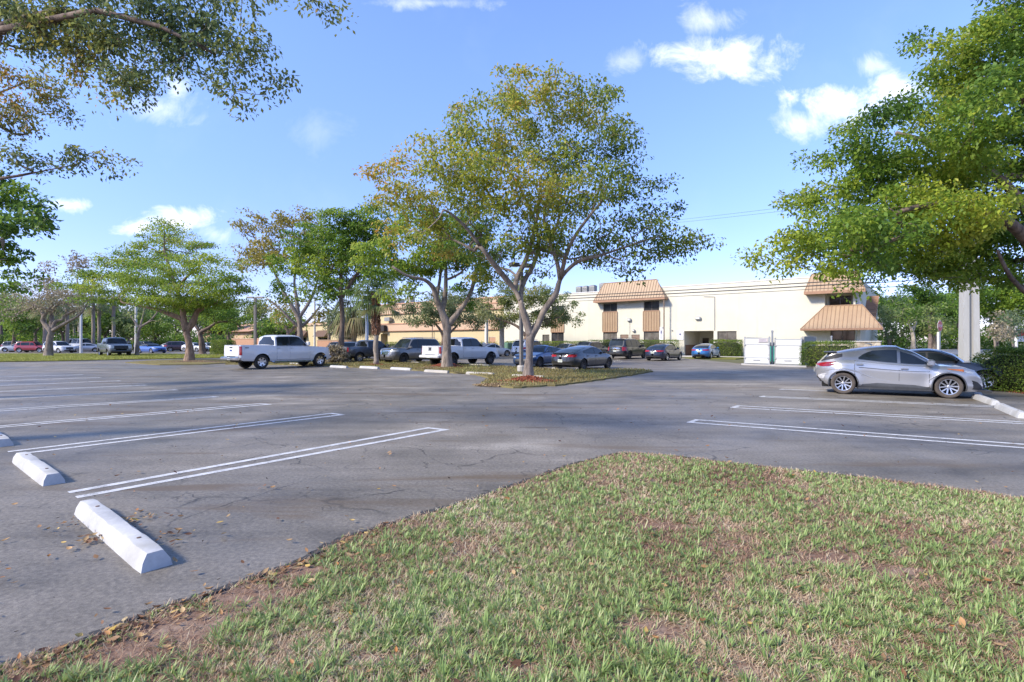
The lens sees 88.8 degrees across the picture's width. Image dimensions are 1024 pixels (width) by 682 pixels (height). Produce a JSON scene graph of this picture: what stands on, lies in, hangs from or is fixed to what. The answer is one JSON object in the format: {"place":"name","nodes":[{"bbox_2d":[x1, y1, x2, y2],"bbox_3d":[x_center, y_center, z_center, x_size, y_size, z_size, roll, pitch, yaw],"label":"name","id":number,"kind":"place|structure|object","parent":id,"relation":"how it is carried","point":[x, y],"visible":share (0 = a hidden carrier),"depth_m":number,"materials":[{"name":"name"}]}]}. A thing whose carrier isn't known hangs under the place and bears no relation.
{"place":"outdoors","nodes":[
{"label":"outdoors","id":0,"kind":"place"},
{"bbox_2d":[0,353,223,361],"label":"verge","id":1,"kind":"structure","parent":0,"point":[114,359],"depth_m":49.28,"materials":[{"name":"green plant"}]},
{"bbox_2d":[0,275,98,355],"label":"bare tree","id":2,"kind":"object","parent":1,"relation":"on","point":[51,327],"visible":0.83,"depth_m":56.80,"materials":[{"name":"grey plant"}]},
{"bbox_2d":[102,307,169,354],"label":"bare tree","id":3,"kind":"object","parent":1,"relation":"on","point":[137,345],"visible":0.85,"depth_m":59.36,"materials":[{"name":"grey plant"}]},
{"bbox_2d":[0,350,1023,664],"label":"parking lot","id":4,"kind":"structure","parent":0,"point":[490,438],"depth_m":8.50,"materials":[{"name":"grey asphalt"}]},
{"bbox_2d":[0,295,41,351],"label":"background tree","id":5,"kind":"object","parent":4,"relation":"on","point":[19,327],"visible":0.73,"depth_m":79.90,"materials":[{"name":"green plant"}]},
{"bbox_2d":[13,341,42,352],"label":"parked car","id":6,"kind":"object","parent":4,"relation":"on","point":[24,346],"visible":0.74,"depth_m":77.17,"materials":[{"name":"paint"}]},
{"bbox_2d":[0,155,63,295],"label":"overhanging tree","id":7,"kind":"object","parent":4,"relation":"on","point":[35,220],"visible":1,"depth_m":14.65,"materials":[{"name":"green plant"}]},
{"bbox_2d":[12,452,65,485],"bbox_3d":[-6.190,1.629,6.807,1.980,0.142,0.220,0,0,39],"label":"wheel stop","id":8,"kind":"object","parent":4,"relation":"on","point":[38,471],"visible":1,"depth_m":6.50,"materials":[{"name":"white concrete"}]},
{"bbox_2d":[24,297,63,351],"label":"palm tree","id":9,"kind":"object","parent":4,"relation":"on","point":[44,332],"visible":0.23,"depth_m":79.78,"materials":[{"name":"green plant"}]},
{"bbox_2d":[42,341,74,352],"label":"parked car","id":10,"kind":"object","parent":4,"relation":"on","point":[59,346],"visible":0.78,"depth_m":74.25,"materials":[{"name":"paint"}]},
{"bbox_2d":[54,292,83,351],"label":"palm tree","id":11,"kind":"object","parent":4,"relation":"on","point":[67,329],"visible":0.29,"depth_m":83.79,"materials":[{"name":"green plant"}]},
{"bbox_2d":[76,292,106,343],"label":"palm tree","id":12,"kind":"object","parent":4,"relation":"on","point":[93,314],"visible":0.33,"depth_m":87.82,"materials":[{"name":"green plant"}]},
{"bbox_2d":[83,296,111,342],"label":"palm tree","id":13,"kind":"object","parent":4,"relation":"on","point":[99,314],"visible":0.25,"depth_m":91.79,"materials":[{"name":"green plant"}]},
{"bbox_2d":[76,304,123,337],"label":"background tree","id":14,"kind":"object","parent":4,"relation":"on","point":[103,317],"visible":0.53,"depth_m":97.03,"materials":[{"name":"green plant"}]},
{"bbox_2d":[0,396,215,410],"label":"parking line","id":15,"kind":"object","parent":4,"relation":"on","point":[109,402],"visible":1,"depth_m":14.18,"materials":[{"name":"paint"}]},
{"bbox_2d":[96,290,129,336],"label":"palm tree","id":16,"kind":"object","parent":4,"relation":"on","point":[113,308],"visible":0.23,"depth_m":89.78,"materials":[{"name":"green plant"}]},
{"bbox_2d":[97,337,131,355],"bbox_3d":[-44.939,0.650,59.023,6.370,2.100,2.568,0,0,41],"label":"pickup truck","id":17,"kind":"object","parent":4,"relation":"on","point":[109,346],"visible":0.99,"depth_m":57.75,"materials":[{"name":"paint"}]},
{"bbox_2d":[74,499,172,573],"bbox_3d":[-3.440,1.629,4.554,2.062,0.142,0.220,0,0,40],"label":"wheel stop","id":18,"kind":"object","parent":4,"relation":"on","point":[134,548],"visible":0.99,"depth_m":4.24,"materials":[{"name":"white concrete"}]},
{"bbox_2d":[109,314,145,342],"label":"background tree","id":19,"kind":"object","parent":4,"relation":"on","point":[126,321],"visible":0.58,"depth_m":99.23,"materials":[{"name":"green plant"}]},
{"bbox_2d":[0,326,264,349],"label":"wood","id":20,"kind":"object","parent":4,"relation":"on","point":[171,338],"visible":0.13,"depth_m":101.91,"materials":[{"name":"green plant"}]},
{"bbox_2d":[0,403,269,427],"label":"parking line","id":21,"kind":"object","parent":4,"relation":"on","point":[128,416],"visible":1,"depth_m":11.90,"materials":[{"name":"paint"}]},
{"bbox_2d":[125,309,180,342],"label":"background tree","id":22,"kind":"object","parent":4,"relation":"on","point":[157,330],"visible":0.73,"depth_m":94.45,"materials":[{"name":"green plant"}]},
{"bbox_2d":[140,343,166,352],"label":"parked car","id":23,"kind":"object","parent":4,"relation":"on","point":[151,347],"visible":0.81,"depth_m":73.19,"materials":[{"name":"paint"}]},
{"bbox_2d":[125,359,225,364],"bbox_3d":[-26.400,1.680,42.088,7.878,0.060,11.805,0,0,-22],"label":"traffic island","id":24,"kind":"object","parent":4,"relation":"on","point":[156,362],"visible":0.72,"depth_m":40.11,"materials":[{"name":"brown soil"}]},
{"bbox_2d":[46,216,260,360],"bbox_3d":[-28.594,-4.440,43.899,23.661,12.534,13.106,0,0,36],"label":"layered tree","id":25,"kind":"object","parent":24,"relation":"on","point":[185,304],"visible":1,"depth_m":41.53,"materials":[{"name":"green plant"}]},
{"bbox_2d":[8,413,343,452],"bbox_3d":[-5.806,1.696,10.043,0.513,0.001,5.579,0,0,39],"label":"parking line","id":26,"kind":"object","parent":4,"relation":"on","point":[169,435],"visible":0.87,"depth_m":9.48,"materials":[{"name":"paint"}]},
{"bbox_2d":[0,0,358,184],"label":"overhanging tree","id":27,"kind":"object","parent":4,"relation":"on","point":[35,24],"visible":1,"depth_m":7.40,"materials":[{"name":"green plant"}]},
{"bbox_2d":[160,298,258,353],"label":"broadleaf tree","id":28,"kind":"object","parent":4,"relation":"on","point":[221,319],"visible":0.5,"depth_m":68.73,"materials":[{"name":"green plant"}]},
{"bbox_2d":[209,339,236,353],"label":"hedge","id":29,"kind":"object","parent":4,"relation":"on","point":[217,347],"visible":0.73,"depth_m":66.47,"materials":[{"name":"green plant"}]},
{"bbox_2d":[202,307,248,339],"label":"background tree","id":30,"kind":"object","parent":4,"relation":"on","point":[226,328],"visible":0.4,"depth_m":91.28,"materials":[{"name":"green plant"}]},
{"bbox_2d":[238,296,274,337],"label":"background tree","id":31,"kind":"object","parent":4,"relation":"on","point":[260,306],"visible":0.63,"depth_m":94.65,"materials":[{"name":"green plant"}]},
{"bbox_2d":[67,427,448,497],"bbox_3d":[-3.150,1.696,7.988,0.531,0.001,5.604,0,0,39],"label":"parking line","id":32,"kind":"object","parent":4,"relation":"on","point":[145,484],"visible":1,"depth_m":7.12,"materials":[{"name":"paint"}]},
{"bbox_2d":[247,314,294,337],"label":"background tree","id":33,"kind":"object","parent":4,"relation":"on","point":[268,330],"visible":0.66,"depth_m":87.05,"materials":[{"name":"green plant"}]},
{"bbox_2d":[220,335,330,368],"bbox_3d":[-14.970,0.650,33.671,2.521,2.100,6.570,0,0,34],"label":"pickup truck","id":34,"kind":"object","parent":4,"relation":"on","point":[265,351],"visible":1,"depth_m":32.72,"materials":[{"name":"paint"}]},
{"bbox_2d":[225,204,332,340],"bbox_3d":[-26.520,-6.857,61.182,13.044,17.370,10.369,0,0,0],"label":"broadleaf tree","id":35,"kind":"object","parent":4,"relation":"on","point":[285,221],"visible":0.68,"depth_m":60.62,"materials":[{"name":"green plant"}]},
{"bbox_2d":[265,305,312,334],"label":"background tree","id":36,"kind":"object","parent":4,"relation":"on","point":[290,326],"visible":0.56,"depth_m":83.89,"materials":[{"name":"green plant"}]},
{"bbox_2d":[316,301,339,339],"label":"background tree","id":37,"kind":"object","parent":4,"relation":"on","point":[331,317],"visible":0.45,"depth_m":70.32,"materials":[{"name":"green plant"}]},
{"bbox_2d":[324,291,379,341],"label":"palm tree","id":38,"kind":"object","parent":4,"relation":"on","point":[354,328],"visible":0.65,"depth_m":60.26,"materials":[{"name":"green plant"}]},
{"bbox_2d":[339,340,390,361],"bbox_3d":[-11.723,0.800,42.972,2.371,1.800,5.672,0,0,39],"label":"pickup truck","id":39,"kind":"object","parent":4,"relation":"on","point":[360,350],"visible":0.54,"depth_m":41.82,"materials":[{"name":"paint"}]},
{"bbox_2d":[380,337,439,362],"bbox_3d":[-7.949,0.699,41.402,2.482,2.000,5.307,0,0,39],"label":"parked car","id":40,"kind":"object","parent":4,"relation":"on","point":[405,349],"visible":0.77,"depth_m":40.34,"materials":[{"name":"paint"}]},
{"bbox_2d":[369,296,503,344],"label":"commercial building","id":41,"kind":"structure","parent":4,"relation":"on","point":[393,329],"depth_m":89.00,"materials":[{"name":"yellow paint"}]},
{"bbox_2d":[226,360,652,387],"bbox_3d":[-12.473,1.675,39.573,47.821,0.070,13.766,0,0,43],"label":"traffic island","id":42,"kind":"object","parent":4,"relation":"on","point":[557,384],"visible":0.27,"depth_m":25.59,"materials":[{"name":"green plant"}]},
{"bbox_2d":[262,201,401,346],"bbox_3d":[-15.856,-5.140,46.959,12.840,13.931,10.190,0,0,-15],"label":"broadleaf tree","id":43,"kind":"object","parent":42,"relation":"on","point":[359,228],"visible":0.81,"depth_m":45.39,"materials":[{"name":"green plant"}]},
{"bbox_2d":[323,343,350,362],"bbox_3d":[-13.458,0.922,39.383,2.858,1.551,2.218,0,0,0],"label":"bush","id":44,"kind":"object","parent":42,"relation":"on","point":[338,355],"visible":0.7,"depth_m":39.19,"materials":[{"name":"brown plant"}]},
{"bbox_2d":[349,279,405,363],"bbox_3d":[-9.274,-1.267,36.318,4.030,5.971,3.787,0,0,-16],"label":"palm tree","id":45,"kind":"object","parent":42,"relation":"on","point":[373,307],"visible":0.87,"depth_m":36.03,"materials":[{"name":"green plant"}]},
{"bbox_2d":[348,193,512,366],"bbox_3d":[-5.056,-3.895,33.563,11.045,11.445,6.391,0,0,0],"label":"broadleaf tree","id":46,"kind":"object","parent":42,"relation":"on","point":[398,269],"visible":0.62,"depth_m":32.68,"materials":[{"name":"green plant"}]},
{"bbox_2d":[226,358,650,385],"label":"island grass","id":47,"kind":"structure","parent":42,"relation":"on","point":[554,371],"depth_m":28.48,"materials":[{"name":"green plant"}]},
{"bbox_2d":[509,262,530,371],"bbox_3d":[0.493,-1.204,27.600,1.360,5.807,0.442,0,0,-29],"label":"lamp post","id":48,"kind":"object","parent":42,"relation":"on","point":[520,366],"visible":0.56,"depth_m":27.51,"materials":[{"name":"grey metal"}]},
{"bbox_2d":[497,375,556,381],"bbox_3d":[0.624,1.546,21.654,2.540,0.296,1.950,0,0,0],"label":"mulch bed","id":49,"kind":"object","parent":42,"relation":"on","point":[527,378],"visible":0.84,"depth_m":21.32,"materials":[{"name":"brown soil"}]},
{"bbox_2d":[353,58,726,375],"bbox_3d":[0.905,-4.850,21.928,15.572,13.349,8.338,0,0,0],"label":"broadleaf tree","id":50,"kind":"object","parent":42,"relation":"on","point":[552,182],"visible":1,"depth_m":21.60,"materials":[{"name":"green plant"}]},
{"bbox_2d":[397,286,495,345],"bbox_3d":[-7.363,-2.071,57.460,9.665,7.792,7.735,0,0,-22],"label":"oak tree","id":51,"kind":"object","parent":4,"relation":"on","point":[454,302],"visible":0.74,"depth_m":56.58,"materials":[{"name":"green plant"}]},
{"bbox_2d":[419,337,498,364],"bbox_3d":[-3.623,0.710,37.273,2.530,1.980,6.170,0,0,40],"label":"pickup truck","id":52,"kind":"object","parent":4,"relation":"on","point":[471,350],"visible":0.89,"depth_m":36.39,"materials":[{"name":"paint"}]},
{"bbox_2d":[1,453,981,668],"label":"parking lot edge","id":53,"kind":"object","parent":4,"relation":"on","point":[307,556],"visible":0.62,"depth_m":3.96,"materials":[{"name":"concrete"}]},
{"bbox_2d":[0,395,1012,681],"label":"fallen leaves","id":54,"kind":"object","parent":4,"relation":"on","point":[150,621],"visible":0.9,"depth_m":3.55,"materials":[{"name":"brown plant"}]},
{"bbox_2d":[511,339,541,356],"bbox_3d":[1.900,0.760,53.499,2.225,1.880,4.814,0,0,39],"label":"parked car","id":55,"kind":"object","parent":4,"relation":"on","point":[515,348],"visible":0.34,"depth_m":51.98,"materials":[{"name":"paint"}]},
{"bbox_2d":[474,275,585,338],"bbox_3d":[1.891,-2.982,59.949,13.826,9.613,8.488,0,0,0],"label":"oak tree","id":56,"kind":"object","parent":4,"relation":"on","point":[532,297],"visible":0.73,"depth_m":59.19,"materials":[{"name":"green plant"}]},
{"bbox_2d":[513,345,560,366],"bbox_3d":[1.948,0.981,35.597,2.160,1.438,4.696,0,0,37],"label":"parked car","id":57,"kind":"object","parent":4,"relation":"on","point":[542,354],"visible":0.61,"depth_m":34.49,"materials":[{"name":"paint"}]},
{"bbox_2d":[551,345,612,368],"bbox_3d":[4.347,0.985,31.896,2.216,1.430,4.974,0,0,40],"label":"parked car","id":58,"kind":"object","parent":4,"relation":"on","point":[582,356],"visible":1,"depth_m":30.50,"materials":[{"name":"paint"}]},
{"bbox_2d":[608,338,645,358],"bbox_3d":[11.301,0.695,51.001,2.510,2.010,5.363,0,0,39],"label":"parked car","id":59,"kind":"object","parent":4,"relation":"on","point":[628,348],"visible":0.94,"depth_m":49.30,"materials":[{"name":"paint"}]},
{"bbox_2d":[645,343,681,360],"bbox_3d":[13.502,0.960,46.402,2.179,1.480,4.948,0,0,39],"label":"parked car","id":60,"kind":"object","parent":4,"relation":"on","point":[665,352],"visible":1,"depth_m":44.92,"materials":[{"name":"paint"}]},
{"bbox_2d":[504,270,884,355],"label":"commercial building","id":61,"kind":"structure","parent":4,"relation":"on","point":[795,313],"depth_m":57.30,"materials":[{"name":"beige paint"}]},
{"bbox_2d":[497,282,874,301],"bbox_3d":[13.835,-5.009,55.812,41.014,0.455,0.091,0,0,39],"label":"power line","id":62,"kind":"object","parent":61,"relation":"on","point":[718,291],"visible":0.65,"depth_m":50.63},
{"bbox_2d":[506,278,872,298],"bbox_3d":[13.835,-5.311,55.811,41.014,0.472,0.082,0,0,39],"label":"power line","id":63,"kind":"object","parent":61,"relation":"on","point":[714,288],"visible":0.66,"depth_m":50.86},
{"bbox_2d":[718,331,736,342],"bbox_3d":[23.332,-0.159,56.652,2.005,1.817,0.070,0,0,39],"label":"window","id":64,"kind":"structure","parent":61,"relation":"in","point":[730,335],"depth_m":56.63,"materials":[{"name":"grey glass"}]},
{"bbox_2d":[831,330,854,340],"bbox_3d":[31.606,-0.384,49.954,1.991,1.267,0.070,0,0,39],"label":"window","id":65,"kind":"structure","parent":61,"relation":"in","point":[837,335],"depth_m":49.92,"materials":[{"name":"brown glass"}]},
{"bbox_2d":[691,343,720,357],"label":"parked car","id":66,"kind":"object","parent":4,"relation":"on","point":[706,350],"visible":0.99,"depth_m":49.99,"materials":[{"name":"paint"}]},
{"bbox_2d":[744,336,769,363],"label":"enclosure gate","id":67,"kind":"structure","parent":4,"relation":"on","point":[756,350],"depth_m":37.44,"materials":[{"name":"white metal"}]},
{"bbox_2d":[774,338,801,364],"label":"enclosure gate","id":68,"kind":"structure","parent":4,"relation":"on","point":[786,351],"depth_m":36.31,"materials":[{"name":"white metal"}]},
{"bbox_2d":[798,339,857,365],"bbox_3d":[20.726,0.783,34.278,1.626,1.862,3.482,0,0,-32],"label":"hedge","id":69,"kind":"object","parent":4,"relation":"on","point":[813,355],"visible":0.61,"depth_m":34.40,"materials":[{"name":"green plant"}]},
{"bbox_2d":[687,419,1023,447],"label":"parking line","id":70,"kind":"object","parent":4,"relation":"on","point":[693,421],"visible":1,"depth_m":9.58,"materials":[{"name":"paint"}]},
{"bbox_2d":[760,396,989,406],"bbox_3d":[10.048,1.696,14.785,5.526,0.001,0.423,0,0,27],"label":"parking line","id":71,"kind":"object","parent":4,"relation":"on","point":[872,401],"visible":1,"depth_m":14.65,"materials":[{"name":"paint"}]},
{"bbox_2d":[730,0,1023,303],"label":"overhanging tree","id":72,"kind":"object","parent":4,"relation":"on","point":[886,236],"visible":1,"depth_m":15.72,"materials":[{"name":"green plant"}]},
{"bbox_2d":[730,405,1023,423],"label":"parking line","id":73,"kind":"object","parent":4,"relation":"on","point":[736,406],"visible":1,"depth_m":12.06,"materials":[{"name":"paint"}]},
{"bbox_2d":[815,343,991,397],"bbox_3d":[12.273,0.885,16.787,4.466,1.631,2.213,0,0,30],"label":"parked car","id":74,"kind":"object","parent":4,"relation":"on","point":[881,367],"visible":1,"depth_m":16.17,"materials":[{"name":"paint"}]},
{"bbox_2d":[910,348,1002,389],"bbox_3d":[15.702,0.990,19.599,4.809,1.420,2.170,0,0,37],"label":"parked car","id":75,"kind":"object","parent":4,"relation":"on","point":[937,356],"visible":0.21,"depth_m":18.57,"materials":[{"name":"paint"}]},
{"bbox_2d":[993,388,1023,393],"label":"mulch bed","id":76,"kind":"object","parent":4,"relation":"on","point":[1010,391],"visible":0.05,"depth_m":17.49,"materials":[{"name":"brown soil"}]},
{"bbox_2d":[968,345,1023,392],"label":"bush","id":77,"kind":"object","parent":76,"relation":"on","point":[1008,362],"visible":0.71,"depth_m":17.65,"materials":[{"name":"green plant"}]},
{"bbox_2d":[994,403,1023,417],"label":"wheel stop","id":78,"kind":"object","parent":4,"relation":"on","point":[1011,411],"visible":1,"depth_m":12.14,"materials":[{"name":"white concrete"}]},
{"bbox_2d":[0,0,1023,341],"label":"sky","id":79,"kind":"structure","parent":0,"point":[723,92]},
{"bbox_2d":[0,451,1023,681],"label":"lawn","id":80,"kind":"structure","parent":0,"point":[245,597],"depth_m":3.52,"materials":[{"name":"plant"}]},
{"bbox_2d":[12,460,1022,681],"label":"fallen leaves","id":81,"kind":"object","parent":80,"relation":"on","point":[18,677],"visible":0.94,"depth_m":3.12,"materials":[{"name":"brown plant"}]},
{"bbox_2d":[95,341,1023,364],"bbox_3d":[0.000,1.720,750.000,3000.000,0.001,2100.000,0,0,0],"label":"ground","id":82,"kind":"structure","parent":0,"point":[732,360],"depth_m":46.10,"materials":[{"name":"grey asphalt"}]},
{"bbox_2d":[28,260,63,308],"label":"background tree","id":83,"kind":"object","parent":82,"relation":"on","point":[47,264],"visible":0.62,"depth_m":112.04,"materials":[{"name":"green plant"}]},
{"bbox_2d":[58,249,93,334],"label":"background tree","id":84,"kind":"object","parent":82,"relation":"on","point":[76,262],"visible":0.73,"depth_m":115.77,"materials":[{"name":"green plant"}]},
{"bbox_2d":[103,304,160,341],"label":"background tree","id":85,"kind":"object","parent":82,"relation":"on","point":[130,310],"visible":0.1,"depth_m":125.43,"materials":[{"name":"green plant"}]},
{"bbox_2d":[5,309,284,340],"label":"wood","id":86,"kind":"object","parent":82,"relation":"on","point":[120,334],"visible":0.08,"depth_m":139.77,"materials":[{"name":"green plant"}]},
{"bbox_2d":[196,324,296,341],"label":"commercial building","id":87,"kind":"structure","parent":82,"relation":"on","point":[242,333],"depth_m":125.46,"materials":[{"name":"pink paint"}]},
{"bbox_2d":[252,323,364,345],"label":"commercial building","id":88,"kind":"structure","parent":82,"relation":"on","point":[308,335],"depth_m":123.72,"materials":[{"name":"yellow paint"}]},
{"bbox_2d":[710,339,742,356],"bbox_3d":[22.634,0.724,55.248,3.441,1.993,1.431,0,0,39],"label":"hedge","id":89,"kind":"object","parent":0,"point":[730,349],"visible":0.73,"depth_m":54.66,"materials":[{"name":"green plant"}]},
{"bbox_2d":[904,346,1005,348],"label":"verge","id":90,"kind":"structure","parent":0,"point":[941,347],"depth_m":113.48,"materials":[{"name":"green plant"}]},
{"bbox_2d":[877,315,1023,348],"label":"wood","id":91,"kind":"object","parent":90,"relation":"on","point":[907,342],"visible":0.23,"depth_m":108.43,"materials":[{"name":"green plant"}]},
{"bbox_2d":[908,349,1017,354],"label":"road","id":92,"kind":"structure","parent":0,"point":[954,351],"depth_m":93.09,"materials":[{"name":"grey asphalt"}]},
{"bbox_2d":[884,292,931,348],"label":"background tree","id":93,"kind":"object","parent":92,"relation":"on","point":[910,326],"visible":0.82,"depth_m":66.00,"materials":[{"name":"green plant"}]},
{"bbox_2d":[877,292,941,347],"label":"background tree","id":94,"kind":"object","parent":92,"relation":"on","point":[906,323],"visible":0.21,"depth_m":109.11,"materials":[{"name":"green plant"}]},
{"bbox_2d":[894,280,958,348],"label":"background tree","id":95,"kind":"object","parent":92,"relation":"on","point":[923,297],"visible":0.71,"depth_m":82.35,"materials":[{"name":"green plant"}]},
{"bbox_2d":[921,282,1000,349],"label":"background tree","id":96,"kind":"object","parent":92,"relation":"on","point":[984,293],"visible":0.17,"depth_m":95.65,"materials":[{"name":"green plant"}]},
{"bbox_2d":[980,281,1023,345],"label":"background tree","id":97,"kind":"object","parent":92,"relation":"on","point":[997,306],"visible":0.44,"depth_m":98.37,"materials":[{"name":"green plant"}]},
{"bbox_2d":[986,308,1023,347],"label":"background tree","id":98,"kind":"object","parent":92,"relation":"on","point":[1015,321],"visible":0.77,"depth_m":73.70,"materials":[{"name":"green plant"}]},
{"bbox_2d":[997,289,1023,314],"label":"background tree","id":99,"kind":"object","parent":92,"relation":"on","point":[1019,298],"visible":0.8,"depth_m":95.13,"materials":[{"name":"green plant"}]},
{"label":"verge","id":100,"kind":"structure","parent":0,"visible":0},
{"bbox_2d":[817,341,881,347],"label":"wall","id":101,"kind":"structure","parent":100,"relation":"on","point":[863,344],"depth_m":43.48,"materials":[{"name":"paint"}]},
{"bbox_2d":[873,303,914,344],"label":"background tree","id":102,"kind":"object","parent":100,"relation":"on","point":[887,332],"visible":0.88,"depth_m":60.89,"materials":[{"name":"green plant"}]},
{"bbox_2d":[910,301,958,348],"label":"background tree","id":103,"kind":"object","parent":100,"relation":"on","point":[934,323],"visible":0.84,"depth_m":59.22,"materials":[{"name":"green plant"}]},
{"bbox_2d":[958,243,979,360],"bbox_3d":[34.542,-2.900,39.500,1.080,9.200,0.720,0,0,17],"label":"utility pole","id":104,"kind":"object","parent":100,"relation":"on","point":[969,329],"visible":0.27,"depth_m":39.27,"materials":[{"name":"concrete"}]},
{"bbox_2d":[984,310,1019,351],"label":"background tree","id":105,"kind":"object","parent":100,"relation":"on","point":[1001,332],"visible":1,"depth_m":45.31,"materials":[{"name":"grey plant"}]},
{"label":"planting strip","id":106,"kind":"structure","parent":0,"visible":0},
{"bbox_2d":[588,339,679,348],"bbox_3d":[14.219,0.721,62.066,11.558,1.998,1.452,0,0,39],"label":"hedge","id":107,"kind":"object","parent":106,"relation":"on","point":[606,343],"visible":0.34,"depth_m":60.29,"materials":[{"name":"green plant"}]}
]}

